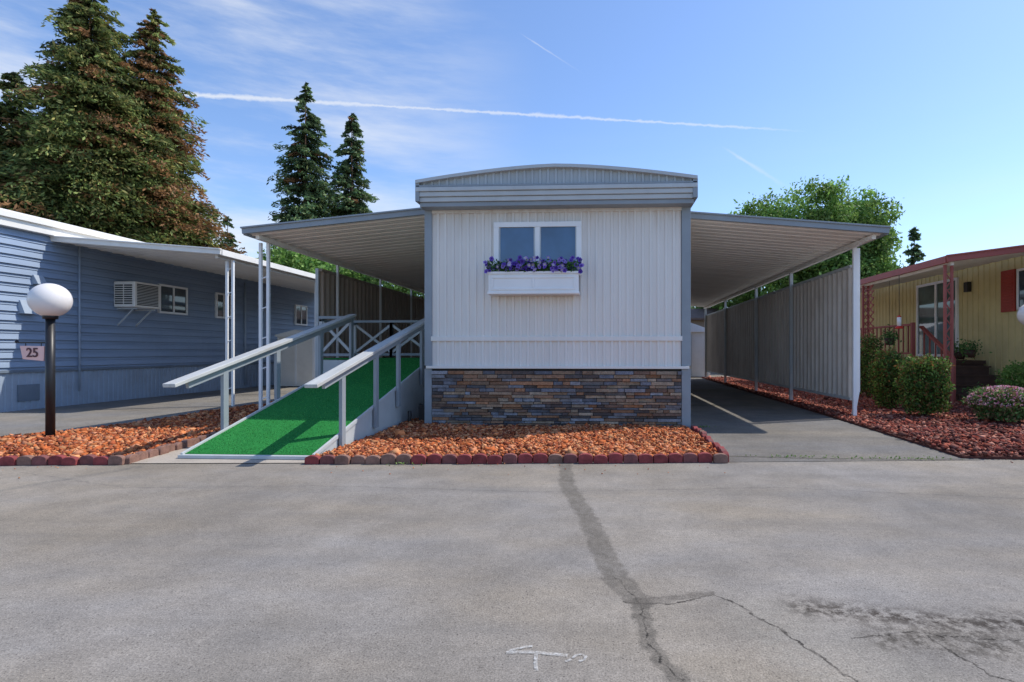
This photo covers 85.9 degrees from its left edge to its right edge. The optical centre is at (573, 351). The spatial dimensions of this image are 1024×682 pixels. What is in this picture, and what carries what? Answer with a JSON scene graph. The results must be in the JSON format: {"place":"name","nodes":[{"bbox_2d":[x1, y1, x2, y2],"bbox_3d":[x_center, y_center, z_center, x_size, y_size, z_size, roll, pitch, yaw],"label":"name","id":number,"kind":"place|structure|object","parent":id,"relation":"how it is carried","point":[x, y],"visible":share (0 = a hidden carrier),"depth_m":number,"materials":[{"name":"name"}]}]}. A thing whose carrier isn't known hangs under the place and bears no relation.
{"place":"outdoors","nodes":[
{"label":"outdoors","id":0,"kind":"place"},
{"bbox_2d":[0,385,299,435],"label":"driveway","id":1,"kind":"structure","parent":0,"point":[93,415],"depth_m":10.56,"materials":[{"name":"concrete"}]},
{"bbox_2d":[49,236,314,405],"bbox_3d":[-8.595,-0.607,16.404,3.605,3.514,10.784,0,0,3],"label":"porch awning","id":2,"kind":"object","parent":1,"relation":"on","point":[228,264],"visible":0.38,"depth_m":11.82,"materials":[{"name":"beige metal"}]},
{"bbox_2d":[275,330,314,385],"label":"garden shed","id":3,"kind":"structure","parent":1,"relation":"on","point":[297,364],"depth_m":17.48,"materials":[{"name":"beige metal"}]},
{"bbox_2d":[134,445,304,462],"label":"concrete path","id":4,"kind":"structure","parent":0,"point":[171,457],"depth_m":5.71,"materials":[{"name":"grey concrete"}]},
{"bbox_2d":[162,314,424,459],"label":"wheelchair ramp","id":5,"kind":"structure","parent":4,"relation":"on","point":[341,402],"depth_m":7.21,"materials":[{"name":"green carpet"}]},
{"bbox_2d":[0,459,1023,681],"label":"street","id":6,"kind":"structure","parent":0,"point":[852,571],"depth_m":2.84,"materials":[{"name":"grey asphalt"}]},
{"bbox_2d":[0,401,272,477],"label":"gravel bed","id":7,"kind":"object","parent":6,"relation":"on","point":[125,439],"visible":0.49,"depth_m":6.85,"materials":[{"name":"orange gravel"}]},
{"bbox_2d":[27,283,72,436],"bbox_3d":[-6.665,0.142,6.958,0.430,2.015,0.430,0,0,3],"label":"lamp post","id":8,"kind":"object","parent":7,"relation":"on","point":[50,303],"visible":0.99,"depth_m":6.92,"materials":[{"name":"black metal"}]},
{"bbox_2d":[15,340,44,360],"bbox_3d":[-6.906,-0.010,6.951,0.420,0.270,0.040,0,0,3],"label":"house number sign","id":9,"kind":"object","parent":8,"relation":"attached to","point":[33,353],"visible":1,"depth_m":6.94,"materials":[{"name":"white metal"}]},
{"bbox_2d":[0,430,220,465],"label":"brick edging","id":10,"kind":"object","parent":7,"relation":"on","point":[62,460],"visible":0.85,"depth_m":5.52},
{"bbox_2d":[240,207,424,408],"bbox_3d":[-3.334,-0.545,15.841,3.067,3.389,14.710,0,0,3],"label":"carport awning","id":11,"kind":"object","parent":7,"relation":"on","point":[388,246],"visible":0.49,"depth_m":9.56,"materials":[{"name":"white paint"}]},
{"bbox_2d":[305,425,728,464],"bbox_3d":[-0.065,1.098,5.861,5.034,0.104,1.961,0,0,-27],"label":"brick edging","id":12,"kind":"object","parent":6,"relation":"on","point":[721,455],"visible":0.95,"depth_m":5.58,"materials":[{"name":"red brick"}]},
{"bbox_2d":[315,418,724,474],"bbox_3d":[-0.499,1.079,7.237,4.272,0.141,4.439,0,0,3],"label":"gravel bed","id":13,"kind":"object","parent":6,"relation":"on","point":[415,436],"visible":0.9,"depth_m":6.56,"materials":[{"name":"orange gravel"}]},
{"bbox_2d":[408,328,425,421],"bbox_3d":[-2.316,0.400,8.350,0.217,1.500,0.403,0,0,30],"label":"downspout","id":14,"kind":"object","parent":13,"relation":"on","point":[421,411],"visible":0.47,"depth_m":8.28,"materials":[{"name":"grey metal"}]},
{"bbox_2d":[432,369,680,424],"bbox_3d":[-0.255,0.705,8.030,3.690,0.890,0.028,0,0,3],"label":"stone backing","id":15,"kind":"object","parent":13,"relation":"on","point":[633,370],"visible":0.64,"depth_m":8.00,"materials":[{"name":"grey stone"}]},
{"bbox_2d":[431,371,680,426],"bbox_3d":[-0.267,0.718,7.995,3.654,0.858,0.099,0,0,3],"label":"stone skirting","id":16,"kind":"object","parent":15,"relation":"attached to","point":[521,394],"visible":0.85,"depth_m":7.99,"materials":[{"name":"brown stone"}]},
{"bbox_2d":[506,645,587,670],"bbox_3d":[-0.113,1.146,2.033,0.308,0.001,0.158,0,0,16],"label":"pavement marking","id":17,"kind":"object","parent":6,"relation":"on","point":[544,653],"visible":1,"depth_m":2.07,"materials":[{"name":"grey paint"}]},
{"bbox_2d":[0,0,1023,300],"label":"sky","id":18,"kind":"structure","parent":0,"point":[920,103],"materials":[{"name":"blue"}]},
{"bbox_2d":[416,183,697,202],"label":"fascia","id":19,"kind":"structure","parent":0,"point":[561,192],"depth_m":7.74,"materials":[{"name":"grey metal"}]},
{"bbox_2d":[691,320,704,326],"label":"walls","id":20,"kind":"structure","parent":0,"point":[700,322],"depth_m":30.67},
{"bbox_2d":[691,308,723,319],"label":"roof","id":21,"kind":"structure","parent":20,"relation":"on","point":[697,314],"depth_m":31.38,"materials":[{"name":"grey metal"}]},
{"bbox_2d":[691,373,729,377],"bbox_3d":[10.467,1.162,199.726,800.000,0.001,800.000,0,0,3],"label":"ground","id":22,"kind":"structure","parent":0,"point":[713,375],"depth_m":26.16,"materials":[{"name":"concrete"}]},
{"bbox_2d":[0,72,60,219],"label":"redwood tree","id":23,"kind":"object","parent":22,"relation":"on","point":[7,110],"visible":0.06,"depth_m":34.16,"materials":[{"name":"green plant"}]},
{"bbox_2d":[0,0,212,246],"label":"redwood tree","id":24,"kind":"object","parent":22,"relation":"on","point":[67,132],"visible":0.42,"depth_m":33.76,"materials":[{"name":"green plant"}]},
{"bbox_2d":[53,8,246,255],"bbox_3d":[-29.343,-10.794,38.239,13.168,26.147,14.052,0,0,3],"label":"redwood tree","id":25,"kind":"object","parent":22,"relation":"on","point":[166,116],"visible":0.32,"depth_m":37.28,"materials":[{"name":"green plant"}]},
{"bbox_2d":[220,216,238,253],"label":"pine tree","id":26,"kind":"object","parent":22,"relation":"on","point":[229,224],"visible":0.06,"depth_m":56.87,"materials":[{"name":"green plant"}]},
{"bbox_2d":[257,245,344,274],"bbox_3d":[-15.201,-2.584,30.808,8.095,7.467,4.849,0,0,3],"label":"shade tree","id":27,"kind":"object","parent":22,"relation":"on","point":[286,258],"visible":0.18,"depth_m":29.71,"materials":[{"name":"green plant"}]},
{"bbox_2d":[264,82,341,265],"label":"redwood tree","id":28,"kind":"object","parent":22,"relation":"on","point":[316,203],"visible":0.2,"depth_m":42.70,"materials":[{"name":"green plant"}]},
{"bbox_2d":[325,113,379,216],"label":"redwood tree","id":29,"kind":"object","parent":22,"relation":"on","point":[351,198],"visible":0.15,"depth_m":44.68,"materials":[{"name":"green plant"}]},
{"bbox_2d":[312,263,424,298],"bbox_3d":[-10.057,-2.152,29.586,8.164,6.604,4.774,0,0,3],"label":"shade tree","id":30,"kind":"object","parent":22,"relation":"on","point":[355,275],"visible":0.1,"depth_m":28.30,"materials":[{"name":"green plant"}]},
{"bbox_2d":[315,268,424,377],"bbox_3d":[-4.744,-0.250,17.057,0.120,2.800,12.430,0,0,3],"label":"metal fence","id":31,"kind":"object","parent":22,"relation":"on","point":[359,298],"visible":0.23,"depth_m":12.67,"materials":[{"name":"grey metal"}]},
{"bbox_2d":[146,425,969,465],"bbox_3d":[0.545,1.132,6.174,11.680,0.054,3.463,0,0,-22],"label":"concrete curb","id":32,"kind":"object","parent":22,"relation":"on","point":[784,456],"visible":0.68,"depth_m":5.82,"materials":[{"name":"grey concrete"}]},
{"bbox_2d":[689,323,709,376],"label":"garden shed","id":33,"kind":"structure","parent":22,"relation":"on","point":[697,367],"depth_m":24.04,"materials":[{"name":"beige metal"}]},
{"bbox_2d":[695,175,909,309],"bbox_3d":[12.846,-4.378,31.633,11.672,11.057,6.446,0,0,16],"label":"shade tree","id":34,"kind":"object","parent":22,"relation":"on","point":[875,259],"visible":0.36,"depth_m":30.10,"materials":[{"name":"green plant"}]},
{"bbox_2d":[702,376,1023,462],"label":"gravel bed","id":35,"kind":"object","parent":22,"relation":"on","point":[961,431],"visible":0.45,"depth_m":8.29,"materials":[{"name":"red gravel"}]},
{"bbox_2d":[691,211,890,415],"bbox_3d":[3.693,-0.525,15.670,3.184,3.368,14.403,0,0,3],"label":"carport awning","id":36,"kind":"object","parent":35,"relation":"on","point":[733,255],"visible":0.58,"depth_m":10.19,"materials":[{"name":"white paint"}]},
{"bbox_2d":[707,265,851,399],"bbox_3d":[5.211,-0.325,16.124,0.100,2.360,13.250,0,0,3],"label":"metal fence","id":37,"kind":"object","parent":36,"relation":"attached to","point":[822,334],"visible":0.94,"depth_m":12.09,"materials":[{"name":"grey metal"}]},
{"bbox_2d":[859,333,883,396],"bbox_3d":[6.883,0.352,12.745,0.731,1.601,0.788,0,0,3],"label":"boxwood shrub","id":38,"kind":"object","parent":35,"relation":"on","point":[870,343],"visible":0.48,"depth_m":12.63,"materials":[{"name":"green plant"}]},
{"bbox_2d":[865,346,905,408],"bbox_3d":[6.043,0.516,10.482,0.737,1.274,0.728,0,0,3],"label":"boxwood shrub","id":39,"kind":"object","parent":35,"relation":"on","point":[885,393],"visible":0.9,"depth_m":10.38,"materials":[{"name":"green plant"}]},
{"bbox_2d":[892,353,955,415],"bbox_3d":[5.939,0.592,9.213,0.879,1.126,0.858,0,0,3],"label":"boxwood shrub","id":40,"kind":"object","parent":35,"relation":"on","point":[923,381],"visible":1,"depth_m":9.02,"materials":[{"name":"green plant"}]},
{"bbox_2d":[860,245,1023,405],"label":"porch awning","id":41,"kind":"object","parent":35,"relation":"on","point":[949,263],"visible":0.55,"depth_m":11.32,"materials":[{"name":"red metal"}]},
{"bbox_2d":[877,281,904,348],"bbox_3d":[7.660,-0.902,13.204,0.522,1.696,0.471,0,0,3],"label":"potted plant","id":42,"kind":"object","parent":41,"relation":"hanging from","point":[890,339],"visible":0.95,"depth_m":13.17,"materials":[{"name":"green plant"}]},
{"bbox_2d":[958,381,984,404],"bbox_3d":[8.101,0.904,10.953,0.626,0.600,0.510,0,0,24],"label":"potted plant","id":43,"kind":"object","parent":35,"relation":"on","point":[968,389],"visible":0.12,"depth_m":11.03,"materials":[{"name":"green plant"}]},
{"bbox_2d":[960,384,1023,421],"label":"flowering shrub","id":44,"kind":"object","parent":35,"relation":"on","point":[1008,406],"visible":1,"depth_m":8.25,"materials":[{"name":"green plant"}]},
{"bbox_2d":[994,360,1023,389],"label":"green shrub","id":45,"kind":"object","parent":35,"relation":"on","point":[1007,372],"visible":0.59,"depth_m":10.18,"materials":[{"name":"green plant"}]},
{"bbox_2d":[1017,305,1023,324],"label":"lamp post","id":46,"kind":"object","parent":35,"relation":"on","point":[1020,314],"visible":1,"depth_m":9.70,"materials":[{"name":"white metal"}]},
{"bbox_2d":[903,226,925,265],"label":"pine tree","id":47,"kind":"object","parent":22,"relation":"on","point":[915,253],"visible":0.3,"depth_m":54.10,"materials":[{"name":"green plant"}]},
{"bbox_2d":[860,322,1000,401],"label":"porch deck","id":48,"kind":"structure","parent":22,"relation":"on","point":[971,374],"depth_m":12.87,"materials":[{"name":"brown wood"}]},
{"bbox_2d":[895,315,903,328],"bbox_3d":[7.356,-1.130,12.332,0.179,1.240,0.179,0,0,3],"label":"bird feeder","id":49,"kind":"object","parent":48,"relation":"on","point":[898,326],"visible":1,"depth_m":12.29,"materials":[{"name":"plastic"}]},
{"bbox_2d":[949,338,974,359],"bbox_3d":[9.593,-0.024,13.592,0.633,0.618,0.567,0,0,3],"label":"potted plant","id":50,"kind":"object","parent":48,"relation":"on","point":[957,355],"visible":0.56,"depth_m":13.54,"materials":[{"name":"green plant"}]},
{"bbox_2d":[954,339,991,362],"bbox_3d":[9.421,-0.012,12.900,0.555,0.590,0.677,0,0,-17],"label":"potted plant","id":51,"kind":"object","parent":48,"relation":"on","point":[968,351],"visible":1,"depth_m":12.86,"materials":[{"name":"green plant"}]},
{"bbox_2d":[860,255,1023,381],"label":"siding","id":52,"kind":"object","parent":22,"relation":"on","point":[991,325],"visible":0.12,"depth_m":13.55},
{"bbox_2d":[916,277,958,356],"bbox_3d":[10.076,-0.890,15.168,0.057,2.080,1.850,0,0,3],"label":"door frame","id":53,"kind":"object","parent":52,"relation":"attached to","point":[956,279],"visible":0.66,"depth_m":15.13,"materials":[{"name":"white paint"}]},
{"bbox_2d":[918,281,954,353],"bbox_3d":[10.092,-0.890,15.168,0.029,1.940,1.710,0,0,3],"label":"sliding door glass","id":54,"kind":"object","parent":53,"relation":"attached to","point":[926,307],"visible":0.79,"depth_m":15.39,"materials":[{"name":"glass"}]},
{"bbox_2d":[963,282,970,291],"bbox_3d":[9.967,-1.625,13.822,0.100,0.250,0.150,0,0,3],"label":"wall lamp","id":55,"kind":"object","parent":52,"relation":"attached to","point":[966,286],"visible":1,"depth_m":13.75,"materials":[{"name":"black metal"}]},
{"bbox_2d":[1001,269,1015,311],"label":"shutters","id":56,"kind":"object","parent":52,"relation":"attached to","point":[1008,290],"visible":1,"depth_m":12.43,"materials":[{"name":"red wood"}]},
{"bbox_2d":[1016,268,1023,309],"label":"window frame","id":57,"kind":"object","parent":52,"relation":"attached to","point":[1017,288],"visible":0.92,"depth_m":12.16,"materials":[{"name":"white plastic"}]},
{"bbox_2d":[1019,270,1023,306],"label":"window glass","id":58,"kind":"object","parent":57,"relation":"in","point":[1021,288],"visible":0.8,"depth_m":12.07,"materials":[{"name":"grey glass"}]},
{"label":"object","id":59,"kind":"object","parent":22,"relation":"on","visible":0},
{"bbox_2d":[432,210,680,365],"bbox_3d":[0.137,-0.730,15.503,3.934,2.760,15.022,0,0,3],"label":"siding","id":60,"kind":"object","parent":59,"relation":"attached to","point":[630,280],"visible":0.67,"depth_m":8.00,"materials":[{"name":"white metal"}]},
{"bbox_2d":[483,255,583,295],"bbox_3d":[-0.561,-1.096,7.823,1.444,0.562,0.355,0,0,3],"label":"flower box","id":61,"kind":"object","parent":60,"relation":"attached to","point":[519,276],"visible":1,"depth_m":7.75,"materials":[{"name":"white paint"}]},
{"bbox_2d":[494,221,581,274],"bbox_3d":[-0.526,-1.508,8.016,1.290,0.775,0.065,0,0,3],"label":"window frame","id":62,"kind":"object","parent":60,"relation":"attached to","point":[538,225],"visible":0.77,"depth_m":7.99,"materials":[{"name":"white plastic"}]},
{"bbox_2d":[499,227,575,262],"bbox_3d":[-0.527,-1.508,8.008,1.140,0.625,0.012,0,0,3],"label":"sash","id":63,"kind":"object","parent":62,"relation":"attached to","point":[540,242],"visible":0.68,"depth_m":8.00,"materials":[{"name":"grey metal"}]},
{"bbox_2d":[500,227,574,266],"bbox_3d":[-0.526,-1.508,8.024,1.140,0.625,0.028,0,0,3],"label":"window glass","id":64,"kind":"object","parent":63,"relation":"in","point":[556,243],"visible":0.71,"depth_m":8.01,"materials":[{"name":"blue glass"}]},
{"bbox_2d":[415,179,697,205],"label":"side fascia","id":65,"kind":"structure","parent":59,"relation":"on","point":[695,195],"depth_m":7.71,"materials":[{"name":"grey metal"}]},
{"bbox_2d":[416,181,693,210],"bbox_3d":[-0.259,-2.232,7.869,4.000,0.295,0.290,0,0,3],"label":"fascia band","id":66,"kind":"object","parent":65,"relation":"attached to","point":[648,203],"visible":0.75,"depth_m":7.81,"materials":[{"name":"grey metal"}]},
{"bbox_2d":[420,168,691,184],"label":"gable panel","id":67,"kind":"structure","parent":66,"relation":"on","point":[562,175],"depth_m":7.78,"materials":[{"name":"grey metal"}]},
{"bbox_2d":[415,163,697,183],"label":"roof","id":68,"kind":"structure","parent":65,"relation":"on","point":[557,166],"depth_m":7.72,"materials":[{"name":"grey metal"}]},
{"bbox_2d":[425,207,690,428],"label":"corner trim","id":69,"kind":"structure","parent":59,"relation":"attached to","point":[686,313],"depth_m":7.90,"materials":[{"name":"white metal"}]},
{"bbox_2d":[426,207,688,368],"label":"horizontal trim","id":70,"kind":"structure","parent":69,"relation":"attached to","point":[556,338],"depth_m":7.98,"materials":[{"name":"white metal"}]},
{"bbox_2d":[691,378,979,461],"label":"driveway","id":71,"kind":"structure","parent":0,"point":[742,423],"depth_m":7.61,"materials":[{"name":"concrete"}]},
{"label":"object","id":72,"kind":"object","parent":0,"visible":0},
{"bbox_2d":[0,362,273,401],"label":"trim","id":73,"kind":"structure","parent":72,"relation":"attached to","point":[28,392],"depth_m":10.86,"materials":[{"name":"blue metal"}]},
{"bbox_2d":[0,363,273,411],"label":"skirting","id":74,"kind":"object","parent":73,"relation":"attached to","point":[103,385],"visible":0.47,"depth_m":12.55,"materials":[{"name":"blue metal"}]},
{"bbox_2d":[0,226,314,369],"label":"lap siding","id":75,"kind":"object","parent":72,"relation":"attached to","point":[196,335],"visible":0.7,"depth_m":12.68,"materials":[{"name":"blue plastic"}]},
{"bbox_2d":[17,274,46,313],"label":"wall vents","id":76,"kind":"object","parent":75,"relation":"attached to","point":[23,307],"depth_m":10.63,"materials":[{"name":"white metal"}]},
{"bbox_2d":[0,208,145,242],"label":"roof","id":77,"kind":"structure","parent":75,"relation":"on","point":[25,226],"depth_m":10.85,"materials":[{"name":"beige metal"}]},
{"bbox_2d":[0,209,137,241],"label":"gutter","id":78,"kind":"object","parent":77,"relation":"attached to","point":[18,216],"depth_m":11.14,"materials":[{"name":"beige metal"}]},
{"bbox_2d":[114,281,159,326],"bbox_3d":[-10.314,-1.101,12.912,0.527,1.019,0.730,0,0,3],"label":"air conditioner","id":79,"kind":"object","parent":75,"relation":"attached to","point":[133,295],"visible":1,"depth_m":12.65,"materials":[{"name":"beige metal"}]},
{"bbox_2d":[78,246,245,390],"bbox_3d":[-10.458,-0.600,14.448,0.060,3.300,5.498,0,0,3],"label":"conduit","id":80,"kind":"object","parent":75,"relation":"attached to","point":[79,318],"visible":1,"depth_m":11.73,"materials":[{"name":"blue metal"}]},
{"bbox_2d":[157,284,187,314],"bbox_3d":[-10.476,-1.340,14.293,0.060,0.740,0.950,0,0,3],"label":"window frame","id":81,"kind":"object","parent":75,"relation":"attached to","point":[173,312],"visible":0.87,"depth_m":14.30,"materials":[{"name":"white metal"}]},
{"bbox_2d":[161,286,185,312],"bbox_3d":[-10.486,-1.340,14.293,0.040,0.640,0.850,0,0,3],"label":"window glass","id":82,"kind":"object","parent":81,"relation":"in","point":[167,299],"visible":0.86,"depth_m":14.26,"materials":[{"name":"glass"}]},
{"bbox_2d":[215,292,230,318],"bbox_3d":[-10.377,-1.340,16.190,0.060,0.740,0.650,0,0,3],"label":"window frame","id":83,"kind":"object","parent":75,"relation":"attached to","point":[216,305],"visible":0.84,"depth_m":16.02,"materials":[{"name":"white metal"}]},
{"bbox_2d":[218,294,229,316],"bbox_3d":[-10.387,-1.340,16.191,0.040,0.640,0.550,0,0,3],"label":"window glass","id":84,"kind":"object","parent":83,"relation":"in","point":[220,305],"visible":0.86,"depth_m":16.07,"materials":[{"name":"glass"}]},
{"bbox_2d":[294,304,306,325],"bbox_3d":[-10.158,-1.340,20.360,0.060,0.740,0.800,0,0,3],"label":"window frame","id":85,"kind":"object","parent":75,"relation":"attached to","point":[301,306],"visible":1,"depth_m":20.31,"materials":[{"name":"white metal"}]},
{"bbox_2d":[296,306,305,323],"bbox_3d":[-10.168,-1.340,20.360,0.040,0.640,0.700,0,0,3],"label":"window glass","id":86,"kind":"object","parent":85,"relation":"in","point":[298,314],"visible":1,"depth_m":20.31,"materials":[{"name":"glass"}]}
]}

